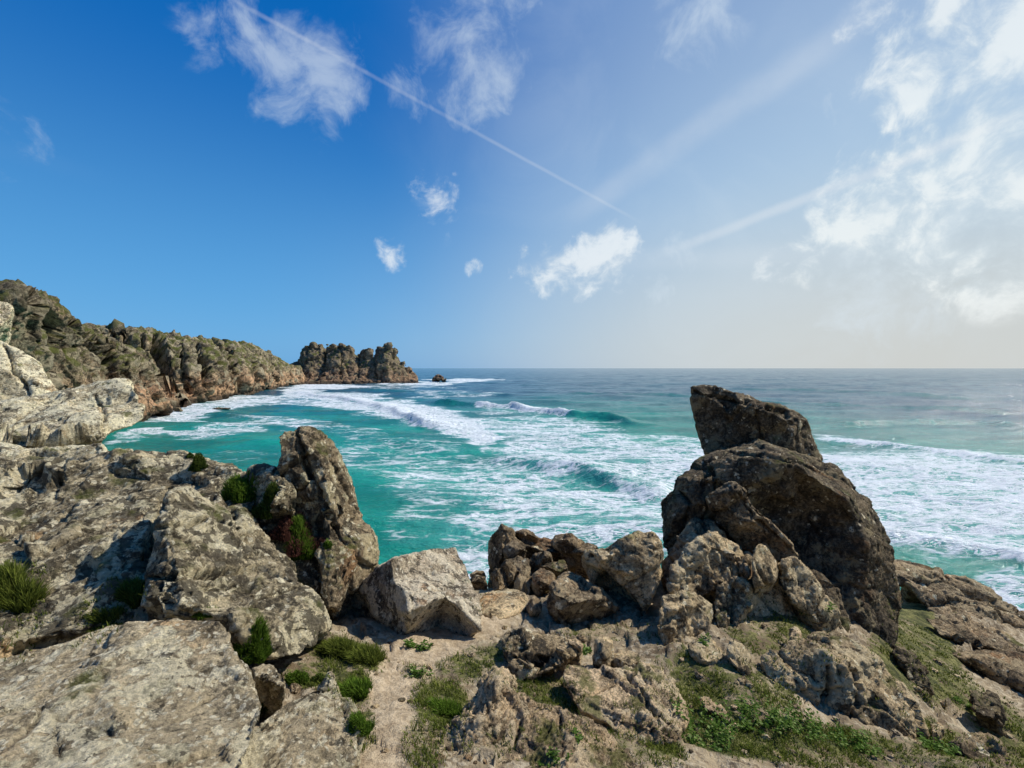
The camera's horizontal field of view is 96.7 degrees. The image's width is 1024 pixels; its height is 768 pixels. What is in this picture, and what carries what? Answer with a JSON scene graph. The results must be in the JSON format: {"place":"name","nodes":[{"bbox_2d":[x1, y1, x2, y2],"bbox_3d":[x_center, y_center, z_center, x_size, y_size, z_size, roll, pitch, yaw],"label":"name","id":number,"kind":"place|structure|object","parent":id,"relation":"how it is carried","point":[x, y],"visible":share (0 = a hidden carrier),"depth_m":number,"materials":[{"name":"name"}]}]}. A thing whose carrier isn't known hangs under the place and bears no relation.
{"place":"outdoors","nodes":[
{"label":"outdoors","id":0,"kind":"place"},
{"bbox_2d":[0,279,172,421],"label":"cliff","id":1,"kind":"structure","parent":0,"point":[58,341],"depth_m":139.72,"materials":[{"name":"stone"}]},
{"bbox_2d":[84,318,305,410],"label":"bay cliff","id":2,"kind":"structure","parent":0,"point":[188,370],"depth_m":291.61,"materials":[{"name":"stone"}]},
{"bbox_2d":[291,342,418,383],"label":"headland","id":3,"kind":"structure","parent":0,"point":[340,363],"depth_m":626.60,"materials":[{"name":"stone"}]},
{"bbox_2d":[0,0,1023,367],"label":"sky","id":4,"kind":"structure","parent":0,"point":[449,183],"materials":[{"name":"blue"}]},
{"bbox_2d":[12,580,1023,767],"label":"ground","id":5,"kind":"structure","parent":0,"point":[392,685],"depth_m":4.37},
{"bbox_2d":[0,301,13,344],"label":"boulder","id":6,"kind":"object","parent":5,"relation":"on","point":[6,313],"visible":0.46,"depth_m":48.68,"materials":[{"name":"stone"}]},
{"bbox_2d":[0,628,13,657],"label":"stone","id":7,"kind":"object","parent":5,"relation":"on","point":[5,652],"visible":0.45,"depth_m":2.75,"materials":[{"name":"stone"}]},
{"bbox_2d":[0,340,57,400],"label":"rock outcrop","id":8,"kind":"object","parent":5,"relation":"on","point":[22,373],"visible":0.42,"depth_m":21.77,"materials":[{"name":"stone"}]},
{"bbox_2d":[0,441,107,459],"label":"rock slab","id":9,"kind":"object","parent":5,"relation":"on","point":[9,451],"visible":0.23,"depth_m":10.57,"materials":[{"name":"stone"}]},
{"bbox_2d":[0,378,144,447],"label":"rock slab","id":10,"kind":"object","parent":9,"relation":"on","point":[99,411],"visible":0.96,"depth_m":13.44,"materials":[{"name":"stone"}]},
{"bbox_2d":[0,448,253,655],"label":"rock outcrop","id":11,"kind":"object","parent":5,"relation":"on","point":[81,526],"visible":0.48,"depth_m":4.48,"materials":[{"name":"stone"}]},
{"bbox_2d":[0,554,62,614],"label":"grass clump","id":12,"kind":"object","parent":11,"relation":"on","point":[21,596],"visible":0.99,"depth_m":3.50,"materials":[{"name":"plant"}]},
{"bbox_2d":[80,603,124,632],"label":"grass clump","id":13,"kind":"object","parent":11,"relation":"on","point":[115,613],"visible":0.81,"depth_m":3.48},
{"bbox_2d":[110,572,144,608],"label":"grass clump","id":14,"kind":"object","parent":11,"relation":"on","point":[130,594],"visible":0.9,"depth_m":3.65,"materials":[{"name":"plant"}]},
{"bbox_2d":[187,452,209,471],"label":"cushion plant","id":15,"kind":"object","parent":11,"relation":"on","point":[198,463],"visible":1,"depth_m":5.48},
{"bbox_2d":[0,618,260,767],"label":"rock slab","id":16,"kind":"object","parent":5,"relation":"on","point":[174,693],"visible":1,"depth_m":2.14,"materials":[{"name":"stone"}]},
{"bbox_2d":[141,486,332,659],"bbox_3d":[-2.596,2.138,4.342,1.398,2.355,2.584,-1,2,-32],"label":"boulder","id":17,"kind":"object","parent":5,"relation":"on","point":[236,566],"visible":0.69,"depth_m":3.76,"materials":[{"name":"stone"}]},
{"bbox_2d":[192,605,218,619],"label":"cushion plant","id":18,"kind":"object","parent":17,"relation":"on","point":[198,615],"visible":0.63,"depth_m":3.31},
{"bbox_2d":[232,613,275,665],"bbox_3d":[-1.891,1.837,3.304,0.287,0.315,0.270,1,2,29],"label":"cushion plant","id":19,"kind":"object","parent":17,"relation":"on","point":[258,650],"visible":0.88,"depth_m":3.28,"materials":[{"name":"plant"}]},
{"bbox_2d":[251,480,278,519],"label":"cushion plant","id":20,"kind":"object","parent":17,"relation":"on","point":[261,510],"visible":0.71,"depth_m":4.86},
{"bbox_2d":[251,664,285,720],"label":"stone","id":21,"kind":"object","parent":5,"relation":"on","point":[270,686],"visible":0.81,"depth_m":2.96,"materials":[{"name":"stone"}]},
{"bbox_2d":[251,508,321,598],"bbox_3d":[-2.694,2.355,5.473,0.871,2.077,1.805,-1,2,-28],"label":"rock outcrop","id":22,"kind":"object","parent":5,"relation":"on","point":[307,572],"visible":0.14,"depth_m":4.92,"materials":[{"name":"stone"}]},
{"bbox_2d":[219,468,260,508],"bbox_3d":[-3.058,1.193,5.188,0.573,0.446,0.522,1,2,34],"label":"cushion plant","id":23,"kind":"object","parent":22,"relation":"on","point":[237,489],"visible":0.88,"depth_m":5.08,"materials":[{"name":"plant"}]},
{"bbox_2d":[246,463,296,519],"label":"boulder","id":24,"kind":"object","parent":22,"relation":"on","point":[283,503],"visible":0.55,"depth_m":5.04,"materials":[{"name":"stone"}]},
{"bbox_2d":[265,511,325,557],"bbox_3d":[-2.398,1.620,5.027,0.626,0.385,0.540,1,2,18],"label":"cushion plant","id":25,"kind":"object","parent":22,"relation":"on","point":[282,531],"visible":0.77,"depth_m":4.90,"materials":[{"name":"plant"}]},
{"bbox_2d":[281,514,316,561],"bbox_3d":[-2.323,1.647,4.953,0.480,0.478,0.416,0,2,0],"label":"cushion plant","id":26,"kind":"object","parent":22,"relation":"on","point":[299,522],"visible":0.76,"depth_m":4.94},
{"bbox_2d":[289,683,301,693],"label":"loose stone","id":27,"kind":"object","parent":5,"relation":"on","point":[296,688],"visible":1,"depth_m":3.35,"materials":[{"name":"stone"}]},
{"bbox_2d":[284,669,310,686],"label":"cushion plant","id":28,"kind":"object","parent":5,"relation":"on","point":[297,676],"visible":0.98,"depth_m":3.44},
{"bbox_2d":[240,671,364,767],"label":"boulder","id":29,"kind":"object","parent":5,"relation":"on","point":[308,731],"visible":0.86,"depth_m":2.35,"materials":[{"name":"stone"}]},
{"bbox_2d":[346,710,375,736],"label":"grass clump","id":30,"kind":"object","parent":29,"relation":"on","point":[357,719],"visible":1,"depth_m":2.45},
{"bbox_2d":[310,673,325,683],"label":"cushion plant","id":31,"kind":"object","parent":5,"relation":"on","point":[319,676],"visible":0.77,"depth_m":3.48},
{"bbox_2d":[277,426,379,595],"bbox_3d":[-2.301,1.914,5.818,1.160,2.846,1.769,-1,2,-22],"label":"rock pinnacle","id":32,"kind":"object","parent":5,"relation":"on","point":[312,468],"visible":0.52,"depth_m":5.27,"materials":[{"name":"stone"}]},
{"bbox_2d":[314,538,357,620],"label":"boulder","id":33,"kind":"object","parent":5,"relation":"on","point":[337,562],"visible":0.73,"depth_m":4.82,"materials":[{"name":"stone"}]},
{"bbox_2d":[322,539,332,549],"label":"cushion plant","id":34,"kind":"object","parent":33,"relation":"on","point":[328,543],"visible":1,"depth_m":4.86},
{"bbox_2d":[316,633,359,658],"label":"grass clump","id":35,"kind":"object","parent":5,"relation":"on","point":[332,647],"visible":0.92,"depth_m":3.91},
{"bbox_2d":[338,674,374,700],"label":"grass clump","id":36,"kind":"object","parent":5,"relation":"on","point":[355,688],"visible":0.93,"depth_m":3.37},
{"bbox_2d":[337,640,387,665],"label":"grass clump","id":37,"kind":"object","parent":5,"relation":"on","point":[363,653],"visible":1,"depth_m":3.86,"materials":[{"name":"plant"}]},
{"bbox_2d":[352,547,481,636],"bbox_3d":[-1.307,2.969,5.617,1.647,2.124,2.367,-1,2,-22],"label":"boulder","id":38,"kind":"object","parent":5,"relation":"on","point":[421,591],"visible":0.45,"depth_m":4.97,"materials":[{"name":"stone"}]},
{"bbox_2d":[403,638,433,650],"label":"leafy plant","id":39,"kind":"object","parent":5,"relation":"on","point":[421,646],"visible":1,"depth_m":4.34,"materials":[{"name":"green plant"}]},
{"bbox_2d":[410,663,433,677],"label":"leafy plant","id":40,"kind":"object","parent":5,"relation":"on","point":[415,671],"visible":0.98,"depth_m":3.83,"materials":[{"name":"green plant"}]},
{"bbox_2d":[424,695,464,717],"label":"grass clump","id":41,"kind":"object","parent":5,"relation":"on","point":[443,707],"visible":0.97,"depth_m":3.23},
{"bbox_2d":[440,739,452,750],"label":"loose stone","id":42,"kind":"object","parent":5,"relation":"on","point":[448,745],"visible":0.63,"depth_m":2.78,"materials":[{"name":"brown stone"}]},
{"bbox_2d":[470,570,485,577],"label":"boulder","id":43,"kind":"object","parent":5,"relation":"on","point":[478,572],"visible":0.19,"depth_m":7.59,"materials":[{"name":"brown stone"}]},
{"bbox_2d":[470,575,487,590],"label":"boulder","id":44,"kind":"object","parent":5,"relation":"on","point":[478,582],"visible":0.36,"depth_m":7.31,"materials":[{"name":"brown stone"}]},
{"bbox_2d":[489,568,507,590],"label":"boulder","id":45,"kind":"object","parent":5,"relation":"on","point":[497,578],"visible":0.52,"depth_m":7.02,"materials":[{"name":"brown stone"}]},
{"bbox_2d":[479,588,527,619],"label":"stone","id":46,"kind":"object","parent":5,"relation":"on","point":[503,604],"visible":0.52,"depth_m":5.88,"materials":[{"name":"beige stone"}]},
{"bbox_2d":[500,559,516,588],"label":"boulder","id":47,"kind":"object","parent":5,"relation":"on","point":[507,566],"visible":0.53,"depth_m":7.08,"materials":[{"name":"brown stone"}]},
{"bbox_2d":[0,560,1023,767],"bbox_3d":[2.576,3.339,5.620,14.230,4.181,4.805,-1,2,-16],"label":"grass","id":48,"kind":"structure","parent":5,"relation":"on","point":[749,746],"depth_m":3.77,"materials":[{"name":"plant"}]},
{"bbox_2d":[503,539,526,559],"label":"boulder","id":49,"kind":"object","parent":5,"relation":"on","point":[513,548],"visible":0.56,"depth_m":7.61,"materials":[{"name":"brown stone"}]},
{"bbox_2d":[508,555,531,588],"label":"boulder","id":50,"kind":"object","parent":5,"relation":"on","point":[522,565],"visible":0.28,"depth_m":7.22,"materials":[{"name":"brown stone"}]},
{"bbox_2d":[514,573,526,591],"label":"boulder","id":51,"kind":"object","parent":5,"relation":"on","point":[519,583],"visible":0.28,"depth_m":6.75,"materials":[{"name":"brown stone"}]},
{"bbox_2d":[525,576,531,594],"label":"boulder","id":52,"kind":"object","parent":5,"relation":"on","point":[528,584],"visible":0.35,"depth_m":6.74,"materials":[{"name":"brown stone"}]},
{"bbox_2d":[487,571,574,587],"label":"rock outcrop","id":53,"kind":"object","parent":5,"relation":"on","point":[489,584],"visible":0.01,"depth_m":8.18,"materials":[{"name":"brown stone"}]},
{"bbox_2d":[488,524,516,574],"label":"boulder","id":54,"kind":"object","parent":53,"relation":"on","point":[502,536],"visible":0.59,"depth_m":7.99,"materials":[{"name":"brown stone"}]},
{"bbox_2d":[515,529,537,542],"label":"boulder","id":55,"kind":"object","parent":53,"relation":"on","point":[529,535],"visible":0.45,"depth_m":8.31,"materials":[{"name":"brown stone"}]},
{"bbox_2d":[521,536,561,561],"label":"boulder","id":56,"kind":"object","parent":53,"relation":"on","point":[541,545],"visible":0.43,"depth_m":8.26,"materials":[{"name":"brown stone"}]},
{"bbox_2d":[525,596,541,616],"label":"stone","id":57,"kind":"object","parent":5,"relation":"on","point":[533,606],"visible":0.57,"depth_m":5.74,"materials":[{"name":"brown stone"}]},
{"bbox_2d":[438,666,637,767],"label":"rock outcrop","id":58,"kind":"object","parent":5,"relation":"on","point":[496,704],"visible":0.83,"depth_m":2.89,"materials":[{"name":"stone"}]},
{"bbox_2d":[572,727,583,743],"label":"leafy plant","id":59,"kind":"object","parent":58,"relation":"on","point":[579,737],"visible":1,"depth_m":2.83,"materials":[{"name":"green plant"}]},
{"bbox_2d":[497,627,580,679],"bbox_3d":[0.274,2.846,4.592,0.838,0.971,1.170,0,2,0],"label":"rock ledge","id":60,"kind":"object","parent":5,"relation":"on","point":[533,652],"visible":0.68,"depth_m":4.22,"materials":[{"name":"beige stone"}]},
{"bbox_2d":[529,551,552,573],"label":"boulder","id":61,"kind":"object","parent":5,"relation":"on","point":[538,559],"visible":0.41,"depth_m":7.40,"materials":[{"name":"brown stone"}]},
{"bbox_2d":[531,568,555,596],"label":"boulder","id":62,"kind":"object","parent":5,"relation":"on","point":[543,579],"visible":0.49,"depth_m":6.64,"materials":[{"name":"brown stone"}]},
{"bbox_2d":[540,560,567,578],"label":"boulder","id":63,"kind":"object","parent":5,"relation":"on","point":[558,568],"visible":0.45,"depth_m":7.15,"materials":[{"name":"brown stone"}]},
{"bbox_2d":[537,746,573,767],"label":"leafy plant","id":64,"kind":"object","parent":5,"relation":"on","point":[553,754],"visible":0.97,"depth_m":2.69,"materials":[{"name":"green plant"}]},
{"bbox_2d":[555,646,567,671],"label":"stone","id":65,"kind":"object","parent":5,"relation":"on","point":[559,649],"visible":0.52,"depth_m":4.17,"materials":[{"name":"stone"}]},
{"bbox_2d":[550,533,584,571],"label":"boulder","id":66,"kind":"object","parent":5,"relation":"on","point":[565,544],"visible":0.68,"depth_m":7.78,"materials":[{"name":"brown stone"}]},
{"bbox_2d":[568,638,583,665],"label":"stone","id":67,"kind":"object","parent":5,"relation":"on","point":[578,645],"visible":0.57,"depth_m":4.41,"materials":[{"name":"stone"}]},
{"bbox_2d":[547,571,618,625],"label":"boulder","id":68,"kind":"object","parent":5,"relation":"on","point":[573,598],"visible":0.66,"depth_m":5.68,"materials":[{"name":"brown stone"}]},
{"bbox_2d":[572,543,597,579],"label":"boulder","id":69,"kind":"object","parent":5,"relation":"on","point":[577,553],"visible":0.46,"depth_m":7.74,"materials":[{"name":"brown stone"}]},
{"bbox_2d":[582,643,591,654],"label":"leafy plant","id":70,"kind":"object","parent":5,"relation":"on","point":[586,650],"visible":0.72,"depth_m":4.91,"materials":[{"name":"green plant"}]},
{"bbox_2d":[592,636,614,668],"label":"stone","id":71,"kind":"object","parent":5,"relation":"on","point":[603,650],"visible":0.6,"depth_m":4.22,"materials":[{"name":"beige stone"}]},
{"bbox_2d":[582,530,663,610],"bbox_3d":[1.615,2.835,6.678,1.180,1.618,1.641,0,2,8],"label":"boulder","id":72,"kind":"object","parent":5,"relation":"on","point":[628,566],"visible":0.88,"depth_m":6.00,"materials":[{"name":"beige stone"}]},
{"bbox_2d":[562,662,689,745],"bbox_3d":[0.995,2.904,3.964,1.141,0.868,1.258,0,2,0],"label":"rock slab","id":73,"kind":"object","parent":5,"relation":"on","point":[603,686],"visible":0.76,"depth_m":3.68,"materials":[{"name":"stone"}]},
{"bbox_2d":[612,650,640,667],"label":"stone","id":74,"kind":"object","parent":5,"relation":"on","point":[628,658],"visible":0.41,"depth_m":4.19,"materials":[{"name":"beige stone"}]},
{"bbox_2d":[657,590,717,645],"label":"boulder","id":75,"kind":"object","parent":5,"relation":"on","point":[683,614],"visible":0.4,"depth_m":5.37,"materials":[{"name":"beige stone"}]},
{"bbox_2d":[661,517,726,589],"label":"boulder","id":76,"kind":"object","parent":5,"relation":"on","point":[695,527],"visible":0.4,"depth_m":6.87,"materials":[{"name":"grey stone"}]},
{"bbox_2d":[666,530,743,602],"bbox_3d":[2.708,2.701,6.410,1.934,1.298,0.712,-1,2,-33],"label":"boulder","id":77,"kind":"object","parent":5,"relation":"on","point":[704,566],"visible":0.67,"depth_m":6.13,"materials":[{"name":"beige stone"}]},
{"bbox_2d":[670,697,740,751],"bbox_3d":[1.537,2.658,3.584,0.536,0.313,0.467,0,2,0],"label":"leafy plant","id":78,"kind":"object","parent":5,"relation":"on","point":[714,726],"visible":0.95,"depth_m":3.57,"materials":[{"name":"green plant"}]},
{"bbox_2d":[688,639,724,664],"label":"stone","id":79,"kind":"object","parent":5,"relation":"on","point":[697,655],"visible":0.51,"depth_m":4.78,"materials":[{"name":"beige stone"}]},
{"bbox_2d":[698,632,710,645],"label":"leafy plant","id":80,"kind":"object","parent":79,"relation":"on","point":[704,642],"visible":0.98,"depth_m":4.98,"materials":[{"name":"green plant"}]},
{"bbox_2d":[699,696,732,723],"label":"stone","id":81,"kind":"object","parent":5,"relation":"on","point":[709,707],"visible":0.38,"depth_m":3.93,"materials":[{"name":"stone"}]},
{"bbox_2d":[726,640,751,676],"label":"rock","id":82,"kind":"object","parent":5,"relation":"on","point":[735,650],"visible":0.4,"depth_m":4.65,"materials":[{"name":"beige stone"}]},
{"bbox_2d":[714,576,792,628],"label":"boulder","id":83,"kind":"object","parent":5,"relation":"on","point":[733,593],"visible":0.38,"depth_m":5.79,"materials":[{"name":"beige stone"}]},
{"bbox_2d":[737,551,752,579],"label":"stone","id":84,"kind":"object","parent":83,"relation":"on","point":[745,566],"visible":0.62,"depth_m":6.19,"materials":[{"name":"stone"}]},
{"bbox_2d":[721,690,794,734],"bbox_3d":[2.055,2.776,3.847,0.549,0.211,0.457,0,2,0],"label":"leafy plant","id":85,"kind":"object","parent":5,"relation":"on","point":[746,708],"visible":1,"depth_m":3.82,"materials":[{"name":"green plant"}]},
{"bbox_2d":[751,543,778,599],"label":"boulder","id":86,"kind":"object","parent":5,"relation":"on","point":[765,570],"visible":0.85,"depth_m":5.89,"materials":[{"name":"beige stone"}]},
{"bbox_2d":[661,438,901,648],"bbox_3d":[5.267,3.689,9.037,3.729,5.373,5.672,1,2,32],"label":"rock dome","id":87,"kind":"object","parent":5,"relation":"on","point":[823,517],"visible":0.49,"depth_m":7.30,"materials":[{"name":"stone"}]},
{"bbox_2d":[705,481,797,572],"bbox_3d":[3.690,2.279,7.067,1.284,1.627,1.047,1,2,23],"label":"rock slab","id":88,"kind":"object","parent":87,"relation":"on","point":[743,522],"visible":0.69,"depth_m":6.81,"materials":[{"name":"brown stone"}]},
{"bbox_2d":[690,384,822,460],"bbox_3d":[5.384,1.230,10.140,2.463,2.477,2.996,1,2,26],"label":"boulder","id":89,"kind":"object","parent":87,"relation":"on","point":[724,419],"visible":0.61,"depth_m":9.12,"materials":[{"name":"stone"}]},
{"bbox_2d":[789,626,801,640],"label":"stone","id":90,"kind":"object","parent":5,"relation":"on","point":[794,633],"visible":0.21,"depth_m":5.16,"materials":[{"name":"stone"}]},
{"bbox_2d":[771,696,830,743],"bbox_3d":[2.457,2.871,3.871,0.427,0.312,0.475,2,3,38],"label":"leafy plant","id":91,"kind":"object","parent":5,"relation":"on","point":[817,728],"visible":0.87,"depth_m":3.88,"materials":[{"name":"green plant"}]},
{"bbox_2d":[777,556,840,631],"bbox_3d":[4.080,2.995,6.240,1.246,1.353,0.565,-1,2,-27],"label":"boulder","id":92,"kind":"object","parent":5,"relation":"on","point":[803,588],"visible":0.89,"depth_m":6.03,"materials":[{"name":"beige stone"}]},
{"bbox_2d":[811,569,850,631],"bbox_3d":[4.585,3.229,6.618,0.578,1.017,0.640,2,3,42],"label":"rock slab","id":93,"kind":"object","parent":5,"relation":"on","point":[832,592],"visible":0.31,"depth_m":6.56,"materials":[{"name":"stone"}]},
{"bbox_2d":[760,630,929,739],"bbox_3d":[3.641,3.442,4.951,1.336,1.554,2.063,2,3,41],"label":"rock outcrop","id":94,"kind":"object","parent":5,"relation":"on","point":[853,682],"visible":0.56,"depth_m":4.52,"materials":[{"name":"beige stone"}]},
{"bbox_2d":[826,718,884,756],"bbox_3d":[2.946,3.060,3.961,0.422,0.214,0.384,0,2,0],"label":"leafy plant","id":95,"kind":"object","parent":5,"relation":"on","point":[860,746],"visible":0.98,"depth_m":3.93,"materials":[{"name":"green plant"}]},
{"bbox_2d":[892,643,934,700],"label":"boulder","id":96,"kind":"object","parent":5,"relation":"on","point":[903,662],"visible":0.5,"depth_m":5.99,"materials":[{"name":"stone"}]},
{"bbox_2d":[893,559,964,603],"bbox_3d":[11.796,6.169,13.025,1.627,2.888,4.319,2,3,44],"label":"rock slab","id":97,"kind":"object","parent":5,"relation":"on","point":[930,578],"visible":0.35,"depth_m":12.11,"materials":[{"name":"brown stone"}]},
{"bbox_2d":[930,722,944,742],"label":"stone","id":98,"kind":"object","parent":5,"relation":"on","point":[937,732],"visible":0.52,"depth_m":4.40,"materials":[{"name":"beige stone"}]},
{"bbox_2d":[916,728,961,755],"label":"leafy plant","id":99,"kind":"object","parent":5,"relation":"on","point":[938,745],"visible":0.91,"depth_m":4.08,"materials":[{"name":"green plant"}]},
{"bbox_2d":[952,696,972,711],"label":"leafy plant","id":100,"kind":"object","parent":5,"relation":"on","point":[960,700],"visible":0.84,"depth_m":6.34,"materials":[{"name":"green plant"}]},
{"bbox_2d":[905,581,1023,630],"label":"rock slab","id":101,"kind":"object","parent":5,"relation":"on","point":[943,601],"visible":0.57,"depth_m":10.97,"materials":[{"name":"brown stone"}]},
{"bbox_2d":[926,612,1023,652],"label":"rock slab","id":102,"kind":"object","parent":5,"relation":"on","point":[958,627],"visible":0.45,"depth_m":9.60,"materials":[{"name":"brown stone"}]},
{"bbox_2d":[948,732,1014,767],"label":"boulder","id":103,"kind":"object","parent":5,"relation":"on","point":[973,740],"visible":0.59,"depth_m":4.19,"materials":[{"name":"grey stone"}]},
{"bbox_2d":[944,574,1023,619],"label":"rock slab","id":104,"kind":"object","parent":5,"relation":"on","point":[971,589],"visible":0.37,"depth_m":12.67,"materials":[{"name":"brown stone"}]},
{"bbox_2d":[952,649,1023,693],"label":"rock slab","id":105,"kind":"object","parent":5,"relation":"on","point":[1001,667],"visible":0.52,"depth_m":8.01,"materials":[{"name":"brown stone"}]},
{"bbox_2d":[969,690,1006,736],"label":"boulder","id":106,"kind":"object","parent":5,"relation":"on","point":[992,716],"visible":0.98,"depth_m":5.87,"materials":[{"name":"stone"}]},
{"bbox_2d":[102,368,1023,610],"bbox_3d":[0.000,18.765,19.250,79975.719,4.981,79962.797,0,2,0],"label":"sea","id":107,"kind":"structure","parent":0,"point":[467,462],"depth_m":122.95,"materials":[{"name":"liquid"}]},
{"bbox_2d":[432,374,445,381],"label":"sea rock","id":108,"kind":"object","parent":107,"relation":"in","point":[437,377],"visible":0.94,"depth_m":659.16,"materials":[{"name":"stone"}]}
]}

